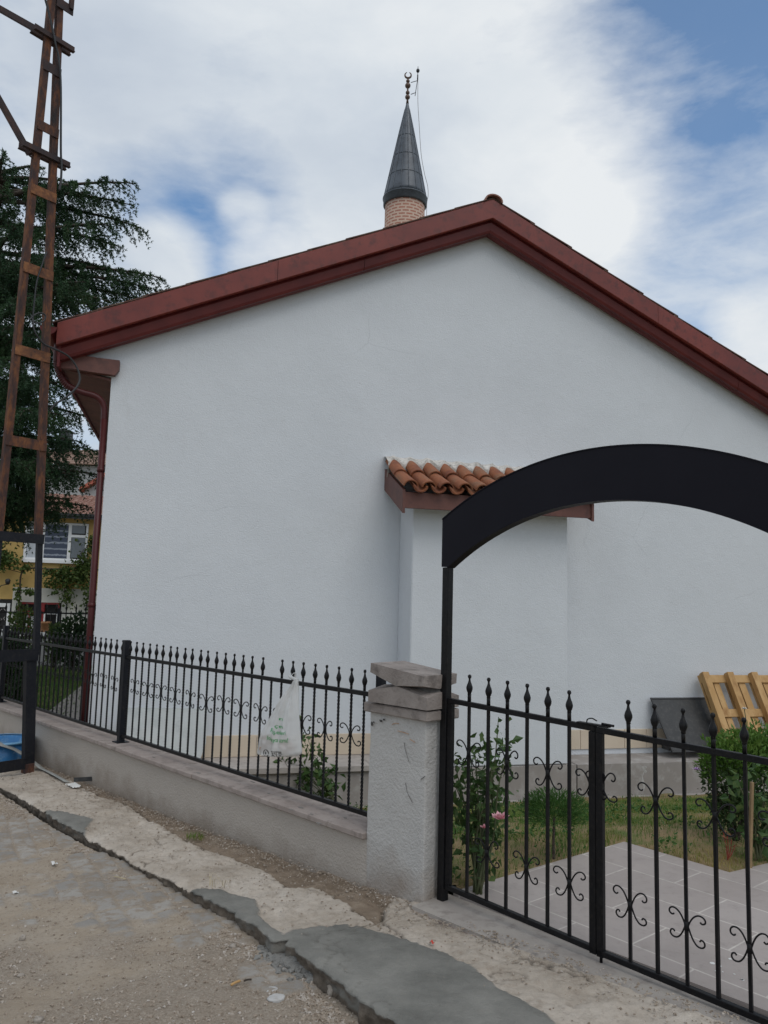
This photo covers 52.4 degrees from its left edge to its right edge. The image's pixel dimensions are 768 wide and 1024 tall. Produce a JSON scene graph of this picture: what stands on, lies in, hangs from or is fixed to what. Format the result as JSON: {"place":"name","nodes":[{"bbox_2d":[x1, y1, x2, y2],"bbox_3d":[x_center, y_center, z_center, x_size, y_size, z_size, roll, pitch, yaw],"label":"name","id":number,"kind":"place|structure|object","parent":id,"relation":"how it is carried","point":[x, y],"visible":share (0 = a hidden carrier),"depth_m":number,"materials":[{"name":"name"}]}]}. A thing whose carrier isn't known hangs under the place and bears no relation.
{"place":"outdoors","nodes":[
{"label":"outdoors","id":0,"kind":"place"},
{"bbox_2d":[13,665,91,714],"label":"grass","id":1,"kind":"structure","parent":0,"point":[56,687],"depth_m":14.56,"materials":[{"name":"green plant"}]},
{"bbox_2d":[50,676,90,719],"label":"side path","id":2,"kind":"structure","parent":0,"point":[73,706],"depth_m":11.94,"materials":[{"name":"concrete"}]},
{"bbox_2d":[0,793,358,1023],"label":"road","id":3,"kind":"structure","parent":0,"point":[104,910],"depth_m":3.67,"materials":[{"name":"grey gravel"}]},
{"bbox_2d":[19,935,25,940],"bbox_3d":[-1.749,2.062,3.778,0.029,0.027,0.030,2,-6,0],"label":"stone","id":4,"kind":"object","parent":3,"relation":"on","point":[22,937],"visible":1,"depth_m":3.77,"materials":[{"name":"beige stone"}]},
{"bbox_2d":[33,1016,43,1022],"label":"stone","id":5,"kind":"object","parent":3,"relation":"on","point":[38,1019],"visible":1,"depth_m":3.01,"materials":[{"name":"beige stone"}]},
{"bbox_2d":[229,943,236,947],"bbox_3d":[-0.709,2.037,3.665,0.035,0.025,0.039,2,-6,0],"label":"stone","id":6,"kind":"object","parent":3,"relation":"on","point":[232,945],"visible":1,"depth_m":3.65,"materials":[{"name":"beige stone"}]},
{"bbox_2d":[267,993,284,1002],"bbox_3d":[-0.440,1.982,3.181,0.072,0.022,0.069,2,-6,0],"label":"stone","id":7,"kind":"object","parent":3,"relation":"on","point":[276,998],"visible":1,"depth_m":3.17,"materials":[{"name":"white stone"}]},
{"bbox_2d":[253,945,312,982],"bbox_3d":[-0.378,2.016,3.512,0.304,0.041,0.556,7,-9,-41],"label":"cement rubble","id":8,"kind":"object","parent":3,"relation":"on","point":[291,963],"visible":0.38,"depth_m":3.46,"materials":[{"name":"grey concrete"}]},
{"bbox_2d":[327,985,332,996],"bbox_3d":[-0.207,1.982,3.240,0.061,0.056,0.063,2,-6,0],"label":"stone","id":9,"kind":"object","parent":3,"relation":"on","point":[329,991],"visible":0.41,"depth_m":3.22,"materials":[{"name":"grey stone"}]},
{"bbox_2d":[0,765,725,1023],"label":"pavement","id":10,"kind":"structure","parent":0,"point":[407,976],"depth_m":3.62,"materials":[{"name":"concrete"}]},
{"bbox_2d":[0,733,35,761],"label":"plastic tub","id":11,"kind":"object","parent":10,"relation":"on","point":[12,740],"visible":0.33,"depth_m":7.66,"materials":[{"name":"blue plastic"}]},
{"bbox_2d":[0,742,70,782],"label":"flat hose","id":12,"kind":"object","parent":10,"relation":"on","point":[39,766],"visible":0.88,"depth_m":7.53,"materials":[{"name":"grey plastic"}]},
{"bbox_2d":[0,0,80,773],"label":"lattice pole","id":13,"kind":"object","parent":10,"relation":"on","point":[48,35],"visible":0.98,"depth_m":7.71,"materials":[{"name":"metal"}]},
{"bbox_2d":[65,782,80,787],"bbox_3d":[-2.723,2.391,6.851,0.084,0.019,0.176,8,-9,-43],"label":"plastic scrap","id":14,"kind":"object","parent":10,"relation":"on","point":[74,784],"visible":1,"depth_m":6.84,"materials":[{"name":"white plastic"}]},
{"bbox_2d":[74,777,91,781],"bbox_3d":[-2.648,2.376,6.945,0.208,0.038,0.008,4,-7,-18],"label":"metal strip","id":15,"kind":"object","parent":10,"relation":"on","point":[78,779],"visible":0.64,"depth_m":6.93,"materials":[{"name":"black metal"}]},
{"bbox_2d":[183,829,204,840],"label":"grass tuft","id":16,"kind":"object","parent":10,"relation":"on","point":[194,837],"visible":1,"depth_m":5.31,"materials":[{"name":"green plant"}]},
{"bbox_2d":[207,872,230,887],"bbox_3d":[-0.919,2.000,4.259,0.291,0.082,0.139,-4,-9,41],"label":"dry grass wisp","id":17,"kind":"object","parent":10,"relation":"on","point":[217,881],"visible":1,"depth_m":4.26,"materials":[{"name":"plant"}]},
{"bbox_2d":[0,764,741,1023],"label":"grit","id":18,"kind":"object","parent":10,"relation":"on","point":[687,1003],"visible":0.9,"depth_m":4.13,"materials":[{"name":"grey gravel"}]},
{"bbox_2d":[412,894,759,1023],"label":"threshold","id":19,"kind":"object","parent":10,"relation":"on","point":[455,911],"visible":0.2,"depth_m":3.54,"materials":[{"name":"concrete"}]},
{"bbox_2d":[437,444,767,901],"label":"gate arch","id":20,"kind":"structure","parent":19,"relation":"on","point":[730,485],"depth_m":3.65,"materials":[{"name":"black metal"}]},
{"bbox_2d":[444,674,613,954],"bbox_3d":[0.670,1.391,3.762,0.036,1.139,0.974,8,-9,-43],"label":"gate leaf","id":21,"kind":"object","parent":20,"relation":"attached to","point":[590,946],"visible":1,"depth_m":3.74,"materials":[{"name":"black metal"}]},
{"bbox_2d":[585,700,767,1023],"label":"gate leaf","id":22,"kind":"object","parent":20,"relation":"attached to","point":[713,751],"visible":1,"depth_m":3.20,"materials":[{"name":"black metal"}]},
{"bbox_2d":[0,0,767,449],"label":"sky","id":23,"kind":"structure","parent":0,"point":[632,133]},
{"bbox_2d":[20,667,767,888],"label":"grass","id":24,"kind":"structure","parent":0,"point":[636,841],"depth_m":5.04,"materials":[{"name":"green plant"}]},
{"bbox_2d":[0,630,39,697],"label":"garden shrub","id":25,"kind":"object","parent":24,"relation":"on","point":[17,670],"visible":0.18,"depth_m":11.22,"materials":[{"name":"green plant"}]},
{"bbox_2d":[7,602,33,646],"bbox_3d":[-7.990,2.676,17.167,0.703,1.391,0.715,2,-6,0],"label":"garden shrub","id":26,"kind":"object","parent":24,"relation":"on","point":[17,615],"visible":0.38,"depth_m":17.18,"materials":[{"name":"green plant"}]},
{"bbox_2d":[5,671,38,701],"bbox_3d":[-4.813,2.370,10.396,0.412,0.640,0.378,2,-6,0],"label":"garden shrub","id":27,"kind":"object","parent":24,"relation":"on","point":[16,687],"visible":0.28,"depth_m":10.30,"materials":[{"name":"green plant"}]},
{"bbox_2d":[0,632,93,666],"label":"garden wall","id":28,"kind":"structure","parent":24,"relation":"on","point":[42,648],"depth_m":18.62,"materials":[{"name":"grey concrete"}]},
{"bbox_2d":[41,621,49,631],"bbox_3d":[-8.152,2.760,18.771,0.283,0.250,0.290,2,-6,0],"label":"plant pot","id":29,"kind":"object","parent":28,"relation":"on","point":[44,626],"visible":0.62,"depth_m":18.67,"materials":[{"name":"ceramic"}]},
{"bbox_2d":[0,603,95,629],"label":"iron fence","id":30,"kind":"object","parent":28,"relation":"on","point":[58,613],"visible":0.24,"depth_m":18.84,"materials":[{"name":"black metal"}]},
{"bbox_2d":[42,621,63,668],"bbox_3d":[-6.972,2.840,16.556,0.537,1.041,0.525,-3,-8,32],"label":"garden shrub","id":31,"kind":"object","parent":24,"relation":"on","point":[55,625],"visible":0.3,"depth_m":16.50,"materials":[{"name":"green plant"}]},
{"bbox_2d":[51,610,94,672],"bbox_3d":[-6.424,2.678,16.166,0.934,1.311,0.850,-5,-9,43],"label":"garden shrub","id":32,"kind":"object","parent":24,"relation":"on","point":[79,629],"visible":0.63,"depth_m":16.06,"materials":[{"name":"green plant"}]},
{"bbox_2d":[0,147,170,554],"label":"cedar tree","id":33,"kind":"object","parent":24,"relation":"on","point":[82,283],"visible":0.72,"depth_m":14.27,"materials":[{"name":"green plant"}]},
{"bbox_2d":[0,699,366,886],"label":"wall","id":34,"kind":"structure","parent":24,"relation":"on","point":[305,831],"depth_m":5.61,"materials":[{"name":"paint"}]},
{"bbox_2d":[0,625,385,816],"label":"iron fence","id":35,"kind":"object","parent":34,"relation":"on","point":[123,692],"visible":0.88,"depth_m":6.18,"materials":[{"name":"black metal"}]},
{"bbox_2d":[257,672,301,756],"bbox_3d":[-0.702,1.340,5.144,0.476,0.567,0.130,-4,-8,39],"label":"shopping bag","id":36,"kind":"object","parent":35,"relation":"hanging from","point":[280,735],"visible":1,"depth_m":5.05,"materials":[{"name":"white plastic"}]},
{"bbox_2d":[273,715,345,799],"bbox_3d":[-0.783,2.535,7.986,0.385,0.872,1.094,7,-9,-41],"label":"rose bush","id":37,"kind":"object","parent":24,"relation":"on","point":[329,788],"visible":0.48,"depth_m":7.81,"materials":[{"name":"green plant"}]},
{"bbox_2d":[364,701,458,902],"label":"gate pillar","id":38,"kind":"structure","parent":24,"relation":"on","point":[402,824],"depth_m":4.19,"materials":[{"name":"paint"}]},
{"bbox_2d":[368,684,458,710],"bbox_3d":[0.162,1.002,4.332,0.260,0.125,0.447,8,-9,-44],"label":"cap stone","id":39,"kind":"object","parent":38,"relation":"on","point":[426,699],"visible":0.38,"depth_m":4.20,"materials":[{"name":"grey stone"}]},
{"bbox_2d":[370,661,456,688],"bbox_3d":[0.159,0.909,4.331,0.257,0.127,0.429,7,-9,-42],"label":"cap stone","id":40,"kind":"object","parent":39,"relation":"on","point":[403,673],"visible":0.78,"depth_m":4.25,"materials":[{"name":"grey stone"}]},
{"bbox_2d":[453,717,522,894],"bbox_3d":[0.521,1.575,4.294,0.435,0.910,0.666,6,-8,-35],"label":"rose bush","id":41,"kind":"object","parent":24,"relation":"on","point":[477,818],"visible":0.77,"depth_m":4.20,"materials":[{"name":"green plant"}]},
{"bbox_2d":[514,785,588,858],"bbox_3d":[1.036,1.894,4.720,0.507,0.452,0.396,2,-6,0],"label":"shrub","id":42,"kind":"object","parent":24,"relation":"on","point":[560,810],"visible":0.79,"depth_m":4.71,"materials":[{"name":"green plant"}]},
{"bbox_2d":[720,830,739,859],"bbox_3d":[2.114,2.033,4.761,0.119,0.182,0.083,3,-7,-10],"label":"red stemmed weed","id":43,"kind":"object","parent":24,"relation":"on","point":[728,852],"visible":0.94,"depth_m":4.76,"materials":[{"name":"green plant"}]},
{"bbox_2d":[692,707,767,840],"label":"garden bush","id":44,"kind":"object","parent":24,"relation":"on","point":[757,743],"visible":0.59,"depth_m":5.18,"materials":[{"name":"green plant"}]},
{"bbox_2d":[719,763,767,861],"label":"young shrub","id":45,"kind":"object","parent":24,"relation":"on","point":[760,848],"visible":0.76,"depth_m":4.78,"materials":[{"name":"green plant"}]},
{"bbox_2d":[749,782,753,867],"bbox_3d":[2.187,1.890,4.654,0.049,0.544,0.021,2,-6,0],"label":"garden stake","id":46,"kind":"object","parent":24,"relation":"on","point":[751,802],"visible":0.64,"depth_m":4.66,"materials":[{"name":"brown wood"}]},
{"bbox_2d":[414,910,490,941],"bbox_3d":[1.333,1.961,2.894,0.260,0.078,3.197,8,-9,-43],"label":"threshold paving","id":47,"kind":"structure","parent":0,"point":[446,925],"depth_m":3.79,"materials":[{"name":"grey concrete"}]},
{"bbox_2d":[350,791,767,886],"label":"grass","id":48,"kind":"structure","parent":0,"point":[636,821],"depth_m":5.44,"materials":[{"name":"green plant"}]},
{"bbox_2d":[453,842,767,1016],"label":"garden path","id":49,"kind":"structure","parent":0,"point":[732,912],"depth_m":3.94,"materials":[{"name":"tile"}]},
{"label":"ground","id":50,"kind":"structure","parent":0,"visible":0},
{"bbox_2d":[0,493,102,631],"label":"yellow house","id":51,"kind":"structure","parent":50,"relation":"on","point":[56,555],"depth_m":25.96,"materials":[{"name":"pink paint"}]},
{"bbox_2d":[0,600,11,629],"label":"window","id":52,"kind":"structure","parent":51,"relation":"in","point":[2,602],"depth_m":25.49,"materials":[{"name":"white plastic"}]},
{"bbox_2d":[16,602,61,627],"bbox_3d":[-11.341,4.069,25.732,1.542,2.188,0.250,3,-7,-14],"label":"window","id":53,"kind":"structure","parent":51,"relation":"in","point":[51,606],"depth_m":25.85,"materials":[{"name":"red paint"}]},
{"bbox_2d":[0,533,96,627],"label":"climbing vine","id":54,"kind":"object","parent":51,"relation":"attached to","point":[81,571],"visible":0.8,"depth_m":25.63,"materials":[{"name":"green plant"}]},
{"bbox_2d":[22,522,88,563],"bbox_3d":[-10.898,1.020,26.030,2.067,1.367,0.118,3,-7,-14],"label":"window","id":55,"kind":"structure","parent":51,"relation":"in","point":[52,553],"depth_m":26.08,"materials":[{"name":"white plastic"}]},
{"bbox_2d":[47,429,105,494],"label":"brown roofed house","id":56,"kind":"structure","parent":50,"relation":"on","point":[92,468],"depth_m":48.56,"materials":[{"name":"tile"}]},
{"bbox_2d":[79,473,104,495],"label":"white house","id":57,"kind":"structure","parent":50,"relation":"on","point":[91,491],"depth_m":36.29,"materials":[{"name":"white paint"}]},
{"bbox_2d":[40,194,767,807],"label":"mosque building","id":58,"kind":"structure","parent":50,"relation":"on","point":[300,454],"depth_m":8.99,"materials":[{"name":"white paint"}]},
{"bbox_2d":[126,707,206,757],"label":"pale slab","id":59,"kind":"structure","parent":58,"relation":"on","point":[192,732],"depth_m":8.17,"materials":[{"name":"white stone"}]},
{"bbox_2d":[650,697,719,752],"bbox_3d":[3.819,2.604,9.573,1.025,0.607,0.360,3,-7,-14],"label":"black board","id":60,"kind":"object","parent":58,"relation":"on","point":[698,718],"visible":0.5,"depth_m":9.58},
{"bbox_2d":[697,672,767,737],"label":"wooden pallet","id":61,"kind":"object","parent":58,"relation":"on","point":[738,693],"visible":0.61,"depth_m":9.69,"materials":[{"name":"brown wood"}]},
{"bbox_2d":[383,69,427,226],"bbox_3d":[0.560,-5.065,25.325,1.620,20.225,1.620,2,-6,0],"label":"minaret","id":62,"kind":"object","parent":50,"relation":"on","point":[405,198],"visible":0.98,"depth_m":25.52,"materials":[{"name":"metal"}]}
]}

